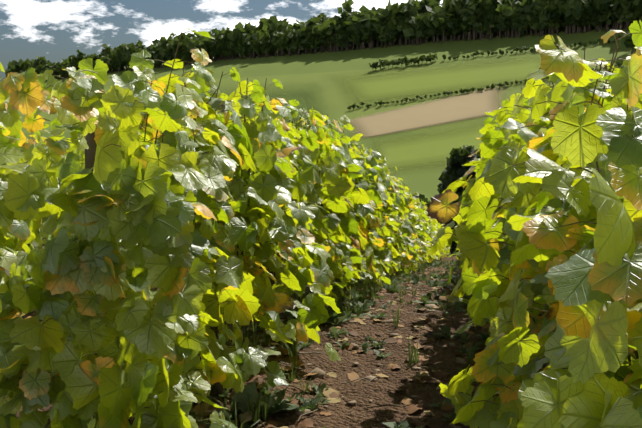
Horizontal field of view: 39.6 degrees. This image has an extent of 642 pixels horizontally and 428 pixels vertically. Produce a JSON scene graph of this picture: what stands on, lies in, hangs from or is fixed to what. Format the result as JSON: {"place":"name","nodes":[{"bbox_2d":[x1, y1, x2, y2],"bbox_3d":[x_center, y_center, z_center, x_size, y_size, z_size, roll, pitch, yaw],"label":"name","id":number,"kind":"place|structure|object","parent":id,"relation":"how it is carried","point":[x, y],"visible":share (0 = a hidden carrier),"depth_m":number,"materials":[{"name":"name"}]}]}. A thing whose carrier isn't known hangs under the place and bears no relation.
{"place":"outdoors","nodes":[
{"label":"outdoors","id":0,"kind":"place"},
{"bbox_2d":[0,0,442,80],"label":"sky","id":1,"kind":"structure","parent":0,"point":[55,30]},
{"bbox_2d":[16,254,540,427],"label":"vineyard soil","id":2,"kind":"structure","parent":0,"point":[360,393],"depth_m":4.43,"materials":[{"name":"brown soil"}]},
{"bbox_2d":[85,124,330,427],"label":"vine posts","id":3,"kind":"object","parent":2,"relation":"in","point":[90,152],"visible":0.02,"depth_m":2.57,"materials":[{"name":"brown wood"}]},
{"bbox_2d":[191,256,496,427],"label":"grass tufts","id":4,"kind":"object","parent":2,"relation":"on","point":[293,352],"visible":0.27,"depth_m":4.57,"materials":[{"name":"green plant"}]},
{"bbox_2d":[193,267,539,427],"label":"fallen leaves","id":5,"kind":"object","parent":2,"relation":"on","point":[336,398],"depth_m":4.32,"materials":[{"name":"brown plant"}]},
{"bbox_2d":[192,259,549,427],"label":"grass","id":6,"kind":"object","parent":2,"relation":"on","point":[279,403],"visible":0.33,"depth_m":5.08,"materials":[{"name":"green plant"}]},
{"bbox_2d":[204,266,548,427],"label":"soil stones","id":7,"kind":"object","parent":2,"relation":"on","point":[319,372],"visible":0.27,"depth_m":4.40,"materials":[{"name":"stone"}]},
{"bbox_2d":[0,21,641,275],"bbox_3d":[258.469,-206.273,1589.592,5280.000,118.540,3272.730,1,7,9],"label":"grassy hillside","id":8,"kind":"structure","parent":0,"point":[313,73],"depth_m":498.04,"materials":[{"name":"green plant"}]},
{"bbox_2d":[0,62,84,326],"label":"vine","id":9,"kind":"object","parent":8,"relation":"on","point":[11,247],"depth_m":4.99,"materials":[{"name":"green plant"}]},
{"bbox_2d":[15,117,84,251],"bbox_3d":[-1.339,0.526,16.782,1.106,5.487,27.978,1,7,9],"label":"vine","id":10,"kind":"object","parent":8,"relation":"on","point":[38,240],"depth_m":8.21,"materials":[{"name":"green plant"}]},
{"bbox_2d":[65,83,332,141],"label":"field patch","id":11,"kind":"object","parent":8,"relation":"on","point":[303,98],"visible":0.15,"depth_m":485.13,"materials":[{"name":"green plant"}]},
{"bbox_2d":[0,28,430,427],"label":"vine","id":12,"kind":"object","parent":8,"relation":"on","point":[88,278],"depth_m":2.54,"materials":[{"name":"green plant"}]},
{"bbox_2d":[0,31,426,427],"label":"vine petioles","id":13,"kind":"object","parent":12,"relation":"attached to","point":[232,200],"visible":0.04,"depth_m":3.70,"materials":[{"name":"green plant"}]},
{"bbox_2d":[68,32,419,348],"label":"vine shoots","id":14,"kind":"object","parent":12,"relation":"attached to","point":[217,89],"visible":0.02,"depth_m":3.72,"materials":[{"name":"green plant"}]},
{"bbox_2d":[5,0,641,78],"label":"ridge forest","id":15,"kind":"object","parent":8,"relation":"on","point":[365,23],"materials":[{"name":"green plant"}]},
{"bbox_2d":[342,87,506,137],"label":"bare field","id":16,"kind":"structure","parent":8,"relation":"on","point":[450,109],"depth_m":411.00,"materials":[{"name":"soil"}]},
{"bbox_2d":[366,116,497,174],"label":"field patch","id":17,"kind":"object","parent":8,"relation":"on","point":[424,150],"visible":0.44,"depth_m":370.74,"materials":[{"name":"green plant"}]},
{"bbox_2d":[413,201,451,262],"bbox_3d":[3.907,0.975,31.464,1.162,5.948,29.337,1,7,9],"label":"vine","id":18,"kind":"object","parent":8,"relation":"on","point":[434,228],"depth_m":21.67,"materials":[{"name":"plant"}]},
{"bbox_2d":[330,53,549,105],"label":"field patch","id":19,"kind":"object","parent":8,"relation":"on","point":[383,86],"visible":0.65,"depth_m":455.63,"materials":[{"name":"green plant"}]},
{"bbox_2d":[413,145,480,255],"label":"tree","id":20,"kind":"object","parent":8,"relation":"on","point":[455,170],"depth_m":58.44,"materials":[{"name":"green plant"}]},
{"bbox_2d":[347,31,635,109],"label":"hill hedgerows","id":21,"kind":"object","parent":8,"relation":"on","point":[627,39],"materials":[{"name":"green plant"}]},
{"bbox_2d":[427,20,641,427],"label":"vine","id":22,"kind":"object","parent":8,"relation":"on","point":[597,383],"depth_m":1.70,"materials":[{"name":"green plant"}]},
{"bbox_2d":[445,33,641,414],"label":"vine petioles","id":23,"kind":"object","parent":22,"relation":"attached to","point":[524,106],"visible":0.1,"depth_m":2.44,"materials":[{"name":"green plant"}]},
{"bbox_2d":[521,25,638,372],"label":"vine shoots","id":24,"kind":"object","parent":22,"relation":"attached to","point":[636,351],"depth_m":2.58,"materials":[{"name":"green plant"}]}
]}

